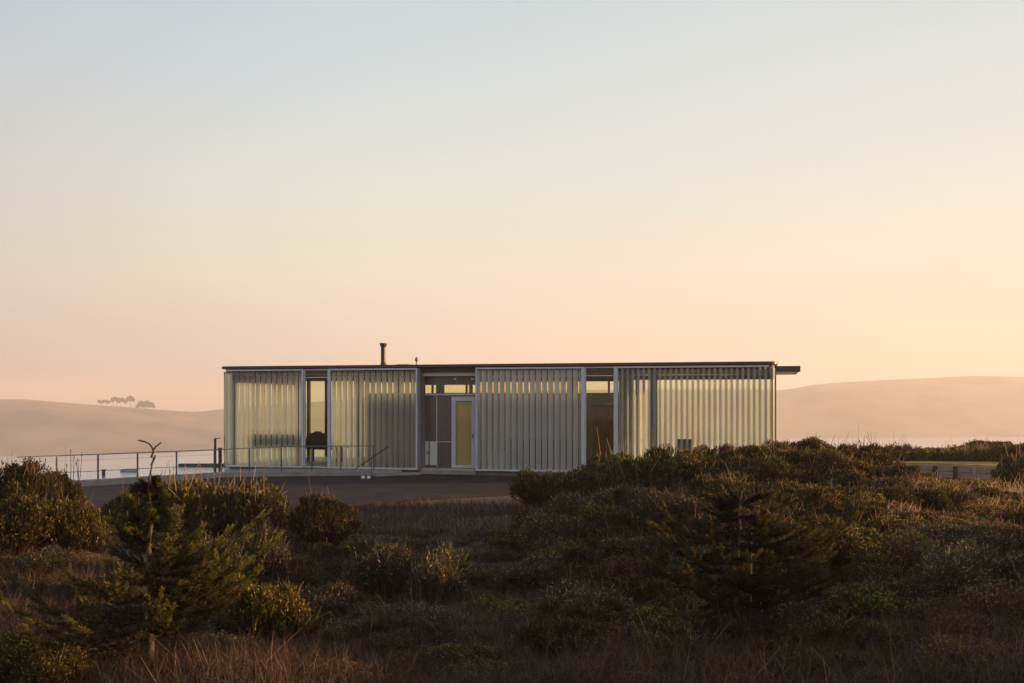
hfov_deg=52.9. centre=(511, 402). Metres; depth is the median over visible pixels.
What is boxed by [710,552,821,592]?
sage bush
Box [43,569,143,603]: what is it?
shrub
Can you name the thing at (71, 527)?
shrub
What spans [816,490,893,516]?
shrub
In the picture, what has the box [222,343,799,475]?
house
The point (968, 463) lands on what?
lawn
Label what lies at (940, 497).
shrub
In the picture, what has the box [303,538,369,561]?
shrub
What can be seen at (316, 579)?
shrub
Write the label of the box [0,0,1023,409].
sky
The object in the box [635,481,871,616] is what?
cypress tree
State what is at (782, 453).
shrub
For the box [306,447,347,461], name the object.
table
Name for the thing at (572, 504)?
sage bush
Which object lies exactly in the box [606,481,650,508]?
shrub
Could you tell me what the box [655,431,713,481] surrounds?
shrub
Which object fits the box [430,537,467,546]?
sage bush
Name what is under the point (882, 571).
shrub
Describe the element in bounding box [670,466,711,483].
shrub
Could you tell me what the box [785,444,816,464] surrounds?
shrub
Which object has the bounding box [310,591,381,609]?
shrub
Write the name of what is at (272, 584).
sage bush
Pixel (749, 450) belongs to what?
spreading shrub
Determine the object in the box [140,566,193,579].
shrub
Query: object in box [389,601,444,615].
shrub
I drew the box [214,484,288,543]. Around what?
shrub
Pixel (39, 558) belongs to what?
sage bush
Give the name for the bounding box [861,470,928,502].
sage bush
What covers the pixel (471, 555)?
spreading shrub
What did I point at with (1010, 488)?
pale grass
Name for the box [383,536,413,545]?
sage bush
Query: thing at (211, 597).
sage bush
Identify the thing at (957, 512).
spreading shrub
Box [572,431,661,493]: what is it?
spreading shrub
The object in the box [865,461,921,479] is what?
shrub
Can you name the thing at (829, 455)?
shrub
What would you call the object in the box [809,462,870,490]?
shrub
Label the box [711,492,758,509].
shrub
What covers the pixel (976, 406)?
hills
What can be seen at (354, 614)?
spreading shrub
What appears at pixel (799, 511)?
spreading shrub
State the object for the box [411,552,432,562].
sage bush
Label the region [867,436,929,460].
spreading shrub
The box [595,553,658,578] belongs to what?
dry bush
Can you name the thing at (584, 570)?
spreading shrub
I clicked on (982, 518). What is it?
spreading shrub
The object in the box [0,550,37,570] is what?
spreading shrub
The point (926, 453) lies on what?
shrub
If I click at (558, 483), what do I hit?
spreading shrub
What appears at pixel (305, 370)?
window frame
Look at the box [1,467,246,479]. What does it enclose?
pool water
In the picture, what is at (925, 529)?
sage bush
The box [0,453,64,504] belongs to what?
shrub
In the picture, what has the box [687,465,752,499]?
shrub
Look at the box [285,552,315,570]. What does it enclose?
sage bush
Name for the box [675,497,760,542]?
shrub
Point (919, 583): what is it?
sage bush
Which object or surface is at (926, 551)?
shrub
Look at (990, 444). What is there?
shrub
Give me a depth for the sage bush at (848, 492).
16.18 m
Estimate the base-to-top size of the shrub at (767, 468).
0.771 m
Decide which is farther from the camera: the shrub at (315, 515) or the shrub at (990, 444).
the shrub at (990, 444)
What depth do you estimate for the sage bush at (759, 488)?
16.60 m
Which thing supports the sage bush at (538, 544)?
on the ground at (500, 498)
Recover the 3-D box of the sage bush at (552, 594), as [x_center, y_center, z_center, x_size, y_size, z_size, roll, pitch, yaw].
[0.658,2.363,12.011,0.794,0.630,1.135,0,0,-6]
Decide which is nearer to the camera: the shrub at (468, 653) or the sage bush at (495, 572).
the shrub at (468, 653)
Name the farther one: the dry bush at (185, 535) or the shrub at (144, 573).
the dry bush at (185, 535)
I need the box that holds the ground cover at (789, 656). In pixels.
[502,461,1023,682]
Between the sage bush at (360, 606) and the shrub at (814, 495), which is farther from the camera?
the shrub at (814, 495)
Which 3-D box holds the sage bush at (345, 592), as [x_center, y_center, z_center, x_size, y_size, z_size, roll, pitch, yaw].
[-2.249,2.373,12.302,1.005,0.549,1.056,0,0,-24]
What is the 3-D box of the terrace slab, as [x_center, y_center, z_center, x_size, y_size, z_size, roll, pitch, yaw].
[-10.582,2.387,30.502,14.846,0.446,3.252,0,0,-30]
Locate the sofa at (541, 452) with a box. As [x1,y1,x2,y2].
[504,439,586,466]
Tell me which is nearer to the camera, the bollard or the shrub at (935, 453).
the shrub at (935, 453)
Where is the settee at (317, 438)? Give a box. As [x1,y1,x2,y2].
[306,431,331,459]
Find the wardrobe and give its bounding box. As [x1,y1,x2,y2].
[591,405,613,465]
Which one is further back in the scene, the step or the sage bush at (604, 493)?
the step
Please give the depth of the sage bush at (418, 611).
11.22 m
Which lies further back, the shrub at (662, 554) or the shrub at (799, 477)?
the shrub at (799, 477)
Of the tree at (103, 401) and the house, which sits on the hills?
the tree at (103, 401)
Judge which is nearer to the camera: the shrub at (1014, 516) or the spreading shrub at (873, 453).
the shrub at (1014, 516)
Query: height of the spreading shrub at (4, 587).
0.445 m
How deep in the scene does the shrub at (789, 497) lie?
15.06 m
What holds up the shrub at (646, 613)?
on the ground at (500, 498)
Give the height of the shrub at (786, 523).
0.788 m
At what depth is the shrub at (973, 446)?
35.68 m
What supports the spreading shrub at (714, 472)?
on the ground at (500, 498)
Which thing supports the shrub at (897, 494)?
on the ground at (500, 498)
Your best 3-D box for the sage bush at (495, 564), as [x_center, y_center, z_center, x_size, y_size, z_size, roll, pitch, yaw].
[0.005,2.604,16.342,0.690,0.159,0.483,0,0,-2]
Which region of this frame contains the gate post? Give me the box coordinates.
[214,438,219,471]
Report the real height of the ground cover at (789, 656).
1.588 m
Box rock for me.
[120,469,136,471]
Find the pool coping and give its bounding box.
[178,463,228,466]
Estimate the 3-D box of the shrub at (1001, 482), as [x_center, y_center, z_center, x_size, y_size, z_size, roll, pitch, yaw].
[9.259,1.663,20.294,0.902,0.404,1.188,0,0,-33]
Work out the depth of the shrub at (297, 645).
10.50 m
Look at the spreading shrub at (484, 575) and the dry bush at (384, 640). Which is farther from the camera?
the spreading shrub at (484, 575)
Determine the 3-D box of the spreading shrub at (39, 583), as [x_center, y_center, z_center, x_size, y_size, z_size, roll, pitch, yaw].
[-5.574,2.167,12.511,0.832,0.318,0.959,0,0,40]
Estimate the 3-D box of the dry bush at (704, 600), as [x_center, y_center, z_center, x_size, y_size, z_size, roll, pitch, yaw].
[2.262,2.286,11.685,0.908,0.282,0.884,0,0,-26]
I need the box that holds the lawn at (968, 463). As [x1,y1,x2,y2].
[882,460,1022,480]
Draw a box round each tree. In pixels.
[0,440,285,659]
[97,400,109,403]
[111,397,119,405]
[118,398,128,406]
[127,395,134,406]
[135,400,154,408]
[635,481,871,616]
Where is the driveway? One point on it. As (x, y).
(352, 491)
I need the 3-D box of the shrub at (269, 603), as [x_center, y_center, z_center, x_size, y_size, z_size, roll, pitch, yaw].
[-2.673,2.170,11.039,0.884,0.887,1.164,0,0,-38]
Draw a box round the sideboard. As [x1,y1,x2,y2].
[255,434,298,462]
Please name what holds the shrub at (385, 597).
on the ground at (500, 498)
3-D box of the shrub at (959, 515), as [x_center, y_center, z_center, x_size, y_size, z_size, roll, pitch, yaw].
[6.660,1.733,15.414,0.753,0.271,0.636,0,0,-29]
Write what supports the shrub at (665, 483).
on the ground at (500, 498)
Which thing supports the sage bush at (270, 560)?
on the ground at (500, 498)
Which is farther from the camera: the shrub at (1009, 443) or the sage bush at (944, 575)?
the shrub at (1009, 443)
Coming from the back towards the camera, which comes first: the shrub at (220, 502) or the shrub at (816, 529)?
the shrub at (220, 502)
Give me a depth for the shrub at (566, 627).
9.89 m
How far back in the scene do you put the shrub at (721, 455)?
19.62 m
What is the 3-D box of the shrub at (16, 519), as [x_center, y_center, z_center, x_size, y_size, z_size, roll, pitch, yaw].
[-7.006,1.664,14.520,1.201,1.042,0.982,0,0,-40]
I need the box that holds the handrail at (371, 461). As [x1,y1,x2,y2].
[355,447,387,476]
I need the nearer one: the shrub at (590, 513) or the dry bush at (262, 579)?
the dry bush at (262, 579)
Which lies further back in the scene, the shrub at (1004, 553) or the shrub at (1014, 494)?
the shrub at (1014, 494)
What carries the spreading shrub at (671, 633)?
on the ground at (500, 498)
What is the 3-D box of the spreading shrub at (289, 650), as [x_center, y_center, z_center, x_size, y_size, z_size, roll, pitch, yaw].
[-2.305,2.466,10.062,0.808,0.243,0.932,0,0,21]
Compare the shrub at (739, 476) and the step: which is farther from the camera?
the step
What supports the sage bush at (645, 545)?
on the ground at (500, 498)
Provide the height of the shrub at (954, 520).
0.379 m
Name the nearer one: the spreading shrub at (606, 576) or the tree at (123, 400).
the spreading shrub at (606, 576)
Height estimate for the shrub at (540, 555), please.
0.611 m
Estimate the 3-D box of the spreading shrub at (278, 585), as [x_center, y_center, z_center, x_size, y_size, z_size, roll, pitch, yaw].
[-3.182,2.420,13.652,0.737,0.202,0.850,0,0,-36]
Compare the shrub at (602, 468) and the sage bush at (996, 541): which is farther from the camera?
the shrub at (602, 468)
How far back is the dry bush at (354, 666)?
8.12 m
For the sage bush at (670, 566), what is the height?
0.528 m
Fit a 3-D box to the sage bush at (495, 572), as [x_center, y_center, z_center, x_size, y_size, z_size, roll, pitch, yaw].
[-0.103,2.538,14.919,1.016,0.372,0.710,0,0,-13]
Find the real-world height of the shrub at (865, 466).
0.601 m
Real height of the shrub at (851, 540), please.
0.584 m
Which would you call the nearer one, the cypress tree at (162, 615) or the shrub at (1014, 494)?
the cypress tree at (162, 615)
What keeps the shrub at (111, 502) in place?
on the ground at (500, 498)
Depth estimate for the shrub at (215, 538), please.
15.82 m
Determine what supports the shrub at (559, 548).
on the ground at (500, 498)
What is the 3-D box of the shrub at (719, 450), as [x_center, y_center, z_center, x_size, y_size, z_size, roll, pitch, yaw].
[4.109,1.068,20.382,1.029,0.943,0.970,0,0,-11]
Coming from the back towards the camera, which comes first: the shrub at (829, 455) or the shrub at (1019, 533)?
the shrub at (829, 455)
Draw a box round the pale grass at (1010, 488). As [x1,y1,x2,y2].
[801,459,1023,519]
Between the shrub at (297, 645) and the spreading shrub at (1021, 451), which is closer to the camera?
the shrub at (297, 645)
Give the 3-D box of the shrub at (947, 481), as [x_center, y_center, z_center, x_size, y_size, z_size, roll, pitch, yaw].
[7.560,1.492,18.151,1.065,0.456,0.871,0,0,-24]
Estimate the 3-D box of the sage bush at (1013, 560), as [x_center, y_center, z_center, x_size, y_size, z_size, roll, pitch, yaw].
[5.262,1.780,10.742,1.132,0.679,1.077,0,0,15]
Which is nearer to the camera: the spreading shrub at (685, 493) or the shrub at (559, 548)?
the shrub at (559, 548)
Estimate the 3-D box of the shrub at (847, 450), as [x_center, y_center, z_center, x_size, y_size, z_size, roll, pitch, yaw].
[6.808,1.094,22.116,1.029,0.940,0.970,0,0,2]
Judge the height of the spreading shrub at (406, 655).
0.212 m
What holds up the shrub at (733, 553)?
on the ground at (500, 498)
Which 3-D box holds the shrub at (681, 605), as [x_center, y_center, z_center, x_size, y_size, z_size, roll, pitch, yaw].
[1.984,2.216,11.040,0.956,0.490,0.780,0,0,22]
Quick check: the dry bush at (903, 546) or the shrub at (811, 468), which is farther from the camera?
the shrub at (811, 468)
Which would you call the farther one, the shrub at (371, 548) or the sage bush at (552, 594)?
the shrub at (371, 548)
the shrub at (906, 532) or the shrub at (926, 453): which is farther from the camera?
the shrub at (926, 453)
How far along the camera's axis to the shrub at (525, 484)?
22.84 m
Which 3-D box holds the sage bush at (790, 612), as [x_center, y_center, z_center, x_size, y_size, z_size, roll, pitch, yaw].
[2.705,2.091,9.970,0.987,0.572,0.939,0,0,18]
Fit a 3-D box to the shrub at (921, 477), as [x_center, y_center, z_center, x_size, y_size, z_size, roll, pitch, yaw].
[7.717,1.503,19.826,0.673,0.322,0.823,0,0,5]
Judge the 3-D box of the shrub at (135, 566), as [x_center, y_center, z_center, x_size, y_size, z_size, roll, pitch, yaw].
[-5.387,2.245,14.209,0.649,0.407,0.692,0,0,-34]
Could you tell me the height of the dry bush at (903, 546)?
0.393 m
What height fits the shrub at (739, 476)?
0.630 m
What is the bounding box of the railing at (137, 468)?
[17,445,373,479]
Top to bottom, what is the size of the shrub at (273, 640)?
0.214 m
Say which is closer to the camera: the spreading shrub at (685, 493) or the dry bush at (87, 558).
the dry bush at (87, 558)
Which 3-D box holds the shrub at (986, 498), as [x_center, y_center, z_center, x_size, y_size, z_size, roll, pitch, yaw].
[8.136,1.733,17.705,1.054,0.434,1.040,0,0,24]
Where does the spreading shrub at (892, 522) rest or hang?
on the ground at (500, 498)
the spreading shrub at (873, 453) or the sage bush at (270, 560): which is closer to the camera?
the sage bush at (270, 560)
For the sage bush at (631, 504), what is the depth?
16.48 m
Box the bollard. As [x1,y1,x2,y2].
[218,448,221,470]
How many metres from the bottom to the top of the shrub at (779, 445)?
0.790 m
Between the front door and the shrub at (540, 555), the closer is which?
the shrub at (540, 555)
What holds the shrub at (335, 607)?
on the ground at (500, 498)
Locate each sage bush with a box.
[7,542,75,578]
[84,527,120,554]
[183,627,267,655]
[190,529,250,580]
[191,592,228,612]
[227,516,292,583]
[262,580,305,596]
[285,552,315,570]
[295,574,364,611]
[310,615,375,642]
[337,533,422,605]
[348,600,400,615]
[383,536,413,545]
[395,600,477,626]
[396,531,430,538]
[398,535,471,606]
[404,536,444,552]
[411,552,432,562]
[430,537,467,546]
[476,564,523,584]
[490,557,569,595]
[493,562,521,566]
[516,506,586,549]
[520,546,593,568]
[523,529,572,557]
[532,573,600,613]
[548,487,606,521]
[564,581,644,622]
[591,482,650,504]
[596,529,679,560]
[611,489,659,522]
[626,485,713,535]
[661,543,733,582]
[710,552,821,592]
[750,478,788,493]
[750,595,830,638]
[824,480,887,500]
[850,570,944,607]
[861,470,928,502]
[909,515,967,547]
[909,535,999,586]
[922,550,1004,598]
[928,522,1023,552]
[977,544,1023,582]
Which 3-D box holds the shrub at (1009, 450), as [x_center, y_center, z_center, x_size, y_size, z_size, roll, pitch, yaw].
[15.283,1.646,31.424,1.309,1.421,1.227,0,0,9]
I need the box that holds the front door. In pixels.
[451,397,474,467]
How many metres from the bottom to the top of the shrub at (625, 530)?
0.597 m
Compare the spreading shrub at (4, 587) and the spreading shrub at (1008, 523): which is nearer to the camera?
the spreading shrub at (4, 587)
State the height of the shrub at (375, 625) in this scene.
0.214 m
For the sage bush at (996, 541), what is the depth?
12.03 m
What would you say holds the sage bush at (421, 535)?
on the ground at (500, 498)
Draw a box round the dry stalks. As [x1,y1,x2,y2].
[66,449,81,483]
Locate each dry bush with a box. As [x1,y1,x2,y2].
[64,548,105,569]
[151,527,201,545]
[248,573,275,585]
[295,656,377,682]
[364,628,427,653]
[561,613,654,658]
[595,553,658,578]
[678,592,715,609]
[816,581,862,617]
[879,532,940,566]
[890,500,920,513]
[911,630,1006,655]
[950,577,1023,619]
[961,518,1020,529]
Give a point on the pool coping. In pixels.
(194, 464)
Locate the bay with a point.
(110, 461)
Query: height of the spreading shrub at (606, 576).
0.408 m
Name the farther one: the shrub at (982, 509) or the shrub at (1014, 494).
the shrub at (1014, 494)
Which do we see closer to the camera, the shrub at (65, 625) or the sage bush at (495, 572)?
the shrub at (65, 625)
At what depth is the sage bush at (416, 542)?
17.16 m
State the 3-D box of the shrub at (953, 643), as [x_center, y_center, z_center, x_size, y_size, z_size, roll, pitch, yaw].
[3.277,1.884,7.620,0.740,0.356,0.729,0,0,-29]
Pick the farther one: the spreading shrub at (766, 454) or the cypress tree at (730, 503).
the spreading shrub at (766, 454)
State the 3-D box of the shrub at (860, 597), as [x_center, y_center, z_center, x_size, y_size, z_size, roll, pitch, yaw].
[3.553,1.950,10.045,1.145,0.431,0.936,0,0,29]
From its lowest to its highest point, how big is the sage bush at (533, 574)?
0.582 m
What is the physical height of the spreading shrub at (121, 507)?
1.809 m
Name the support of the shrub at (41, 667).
on the ground at (500, 498)
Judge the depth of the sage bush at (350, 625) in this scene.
10.73 m
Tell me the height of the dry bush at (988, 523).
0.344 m
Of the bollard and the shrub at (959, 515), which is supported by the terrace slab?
the bollard
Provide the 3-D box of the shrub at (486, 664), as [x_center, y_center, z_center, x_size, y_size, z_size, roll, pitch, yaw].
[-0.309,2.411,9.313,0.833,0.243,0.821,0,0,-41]
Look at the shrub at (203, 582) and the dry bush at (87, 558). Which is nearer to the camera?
the shrub at (203, 582)
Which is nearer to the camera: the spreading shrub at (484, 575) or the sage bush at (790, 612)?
the sage bush at (790, 612)
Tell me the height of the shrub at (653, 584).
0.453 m
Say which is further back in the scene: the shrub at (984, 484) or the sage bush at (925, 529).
the shrub at (984, 484)
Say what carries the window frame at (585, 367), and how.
in the house
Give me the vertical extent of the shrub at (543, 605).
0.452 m
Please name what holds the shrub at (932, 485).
on the ground at (500, 498)
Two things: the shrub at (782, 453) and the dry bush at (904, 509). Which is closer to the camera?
the dry bush at (904, 509)
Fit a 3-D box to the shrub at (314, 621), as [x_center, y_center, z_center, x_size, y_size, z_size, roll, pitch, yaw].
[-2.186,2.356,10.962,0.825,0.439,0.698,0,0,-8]
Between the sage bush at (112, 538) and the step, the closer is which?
the sage bush at (112, 538)
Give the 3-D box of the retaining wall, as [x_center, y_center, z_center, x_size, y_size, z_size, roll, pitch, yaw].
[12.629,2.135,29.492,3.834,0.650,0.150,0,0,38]
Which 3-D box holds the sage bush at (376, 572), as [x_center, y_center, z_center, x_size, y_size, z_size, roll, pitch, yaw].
[-1.727,2.228,13.596,1.268,1.061,1.207,0,0,-19]
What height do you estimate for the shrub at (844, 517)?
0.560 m
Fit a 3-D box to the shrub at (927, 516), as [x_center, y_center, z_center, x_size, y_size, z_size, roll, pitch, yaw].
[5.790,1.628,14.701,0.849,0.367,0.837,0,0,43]
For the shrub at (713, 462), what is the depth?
18.93 m
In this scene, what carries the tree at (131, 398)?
on the hills
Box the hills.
[0,376,1023,456]
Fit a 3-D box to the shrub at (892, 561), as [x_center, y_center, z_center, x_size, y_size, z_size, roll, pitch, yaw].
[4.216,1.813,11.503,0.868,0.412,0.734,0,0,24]
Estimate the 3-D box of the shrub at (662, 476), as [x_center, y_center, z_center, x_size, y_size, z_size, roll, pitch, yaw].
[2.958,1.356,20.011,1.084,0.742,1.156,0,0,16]
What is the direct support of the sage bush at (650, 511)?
on the ground at (500, 498)
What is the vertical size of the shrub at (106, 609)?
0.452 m
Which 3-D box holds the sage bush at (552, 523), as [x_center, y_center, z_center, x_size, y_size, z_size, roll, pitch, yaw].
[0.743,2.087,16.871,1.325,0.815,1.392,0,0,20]
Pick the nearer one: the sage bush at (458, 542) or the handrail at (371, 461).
the sage bush at (458, 542)
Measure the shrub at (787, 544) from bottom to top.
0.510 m
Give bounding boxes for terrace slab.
[72,468,401,486]
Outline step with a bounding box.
[374,472,420,476]
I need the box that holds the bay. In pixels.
[0,410,1023,472]
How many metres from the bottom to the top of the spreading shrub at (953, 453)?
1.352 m
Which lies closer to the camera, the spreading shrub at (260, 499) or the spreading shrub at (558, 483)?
the spreading shrub at (260, 499)
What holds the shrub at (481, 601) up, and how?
on the ground at (500, 498)
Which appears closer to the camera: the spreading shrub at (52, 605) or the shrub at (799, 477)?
the spreading shrub at (52, 605)
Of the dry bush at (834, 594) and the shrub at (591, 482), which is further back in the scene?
the shrub at (591, 482)
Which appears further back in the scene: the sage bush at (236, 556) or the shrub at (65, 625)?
the sage bush at (236, 556)
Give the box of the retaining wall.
[887,463,1022,479]
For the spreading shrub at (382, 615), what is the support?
on the ground at (500, 498)
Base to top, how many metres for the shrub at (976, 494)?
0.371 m
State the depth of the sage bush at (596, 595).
11.40 m
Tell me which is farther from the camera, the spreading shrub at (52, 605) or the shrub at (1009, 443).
the shrub at (1009, 443)
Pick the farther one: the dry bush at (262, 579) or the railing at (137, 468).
the railing at (137, 468)
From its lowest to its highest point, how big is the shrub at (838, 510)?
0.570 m
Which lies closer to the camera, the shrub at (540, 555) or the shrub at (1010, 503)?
the shrub at (540, 555)
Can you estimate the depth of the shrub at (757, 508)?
14.63 m
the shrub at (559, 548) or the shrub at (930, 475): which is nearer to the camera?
the shrub at (559, 548)
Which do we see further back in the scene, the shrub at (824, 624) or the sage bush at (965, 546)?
the sage bush at (965, 546)
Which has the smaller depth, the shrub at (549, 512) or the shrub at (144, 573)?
the shrub at (144, 573)
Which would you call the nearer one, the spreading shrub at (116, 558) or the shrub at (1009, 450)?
the spreading shrub at (116, 558)
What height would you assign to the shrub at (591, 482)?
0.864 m
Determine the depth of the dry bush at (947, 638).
8.38 m
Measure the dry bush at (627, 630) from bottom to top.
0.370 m
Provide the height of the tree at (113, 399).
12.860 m
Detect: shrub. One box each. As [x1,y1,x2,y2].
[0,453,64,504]
[0,488,58,555]
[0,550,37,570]
[0,581,20,605]
[0,597,74,626]
[0,630,71,682]
[9,572,94,596]
[9,631,96,682]
[27,484,111,552]
[29,445,83,515]
[39,617,120,640]
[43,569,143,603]
[66,598,144,629]
[96,557,146,570]
[99,556,145,575]
[100,442,236,539]
[100,481,142,518]
[137,454,290,539]
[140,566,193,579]
[180,537,229,556]
[185,575,229,600]
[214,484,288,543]
[215,567,313,640]
[253,635,289,646]
[257,641,316,657]
[269,580,301,590]
[269,606,341,640]
[271,638,335,649]
[281,476,362,551]
[297,571,342,592]
[297,596,348,624]
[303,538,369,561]
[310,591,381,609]
[322,610,406,638]
[357,609,400,621]
[359,617,407,636]
[362,544,405,553]
[363,590,404,604]
[382,640,460,666]
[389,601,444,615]
[426,640,502,663]
[437,657,522,679]
[447,549,493,560]
[462,596,542,616]
[464,560,492,580]
[464,584,514,601]
[471,594,522,604]
[507,459,557,508]
[510,508,546,530]
[512,613,618,657]
[519,543,558,566]
[534,594,586,620]
[535,532,590,556]
[538,471,566,502]
[538,597,633,631]
[539,553,618,586]
[545,457,589,498]
[545,494,592,515]
[569,564,669,601]
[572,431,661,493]
[577,497,620,527]
[580,467,631,495]
[585,515,645,550]
[588,452,631,494]
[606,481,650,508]
[615,568,673,605]
[623,600,696,627]
[627,610,734,656]
[634,480,671,494]
[637,429,680,478]
[646,453,669,481]
[646,477,685,491]
[651,544,706,576]
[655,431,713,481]
[660,589,713,622]
[665,486,692,498]
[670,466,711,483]
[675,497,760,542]
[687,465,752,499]
[693,460,725,479]
[695,437,737,455]
[697,496,713,503]
[703,457,726,468]
[708,468,757,484]
[710,446,743,460]
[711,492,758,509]
[723,432,786,461]
[723,446,800,482]
[723,502,769,524]
[725,546,741,558]
[727,501,799,543]
[744,535,811,555]
[749,452,794,465]
[750,488,804,510]
[756,478,790,484]
[757,445,789,461]
[759,436,798,450]
[760,482,837,510]
[760,498,846,520]
[761,478,844,501]
[773,468,824,484]
[781,522,828,543]
[782,434,824,453]
[782,461,824,476]
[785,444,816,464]
[799,439,862,469]
[805,508,881,532]
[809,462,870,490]
[811,519,898,567]
[811,607,902,655]
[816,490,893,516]
[817,456,876,479]
[820,436,855,458]
[820,497,883,522]
[820,578,927,621]
[830,424,905,470]
[839,553,925,590]
[840,486,886,508]
[843,508,939,537]
[849,476,924,506]
[849,549,919,573]
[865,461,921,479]
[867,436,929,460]
[880,525,932,545]
[890,508,942,524]
[900,445,933,460]
[904,629,999,675]
[907,475,928,481]
[911,470,937,478]
[911,480,957,492]
[913,475,962,489]
[917,478,978,509]
[922,442,950,460]
[923,537,951,558]
[930,510,981,526]
[931,507,1003,519]
[936,438,994,461]
[939,511,973,518]
[950,483,980,498]
[951,545,1009,560]
[955,513,1023,549]
[956,438,1011,448]
[956,515,1005,524]
[957,500,1008,515]
[958,478,1001,489]
[962,483,1007,499]
[963,443,1006,449]
[967,477,1011,490]
[974,444,1008,461]
[976,493,1016,506]
[981,519,1023,528]
[983,504,1023,512]
[987,490,1020,501]
[989,441,1023,491]
[992,433,1023,461]
[992,499,1023,507]
[992,509,1023,524]
[993,568,1023,596]
[997,440,1023,446]
[997,442,1023,460]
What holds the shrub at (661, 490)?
on the ground at (500, 498)
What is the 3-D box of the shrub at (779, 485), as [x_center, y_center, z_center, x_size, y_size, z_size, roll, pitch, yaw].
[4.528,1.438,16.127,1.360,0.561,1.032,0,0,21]
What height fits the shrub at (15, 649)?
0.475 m
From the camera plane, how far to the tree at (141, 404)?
1344.72 m
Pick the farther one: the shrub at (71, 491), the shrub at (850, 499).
the shrub at (71, 491)
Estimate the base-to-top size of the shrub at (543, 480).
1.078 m
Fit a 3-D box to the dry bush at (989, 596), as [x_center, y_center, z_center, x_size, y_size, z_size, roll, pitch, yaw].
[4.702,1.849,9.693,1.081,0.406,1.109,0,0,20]
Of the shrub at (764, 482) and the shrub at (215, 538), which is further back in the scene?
the shrub at (764, 482)
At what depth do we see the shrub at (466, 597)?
13.51 m
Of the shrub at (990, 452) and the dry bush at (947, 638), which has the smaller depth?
the dry bush at (947, 638)
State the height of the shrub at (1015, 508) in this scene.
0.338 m
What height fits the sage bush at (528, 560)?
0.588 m
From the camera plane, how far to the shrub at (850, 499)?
15.63 m
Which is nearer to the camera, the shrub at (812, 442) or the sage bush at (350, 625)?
the sage bush at (350, 625)
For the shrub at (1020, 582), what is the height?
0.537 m
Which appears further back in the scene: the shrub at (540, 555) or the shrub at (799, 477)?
the shrub at (799, 477)
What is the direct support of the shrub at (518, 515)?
on the ground at (500, 498)
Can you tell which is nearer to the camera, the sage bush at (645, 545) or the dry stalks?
the sage bush at (645, 545)
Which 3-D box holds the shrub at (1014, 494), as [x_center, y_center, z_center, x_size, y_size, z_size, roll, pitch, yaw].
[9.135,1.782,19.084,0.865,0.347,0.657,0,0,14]
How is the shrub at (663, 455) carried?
on the ground at (500, 498)
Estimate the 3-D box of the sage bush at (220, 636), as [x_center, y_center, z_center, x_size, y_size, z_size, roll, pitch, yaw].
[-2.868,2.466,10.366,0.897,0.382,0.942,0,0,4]
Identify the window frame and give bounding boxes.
[304,369,326,467]
[585,367,613,466]
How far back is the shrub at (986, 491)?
18.91 m
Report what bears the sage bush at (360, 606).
on the ground at (500, 498)
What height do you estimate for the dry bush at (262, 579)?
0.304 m
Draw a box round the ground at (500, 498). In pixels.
[0,478,1017,682]
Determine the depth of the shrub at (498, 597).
12.85 m
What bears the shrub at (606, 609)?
on the ground at (500, 498)
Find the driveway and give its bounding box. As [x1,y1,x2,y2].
[58,474,538,512]
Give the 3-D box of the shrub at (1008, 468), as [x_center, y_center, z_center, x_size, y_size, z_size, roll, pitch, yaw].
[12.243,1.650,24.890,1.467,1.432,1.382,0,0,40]
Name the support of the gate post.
on the terrace slab

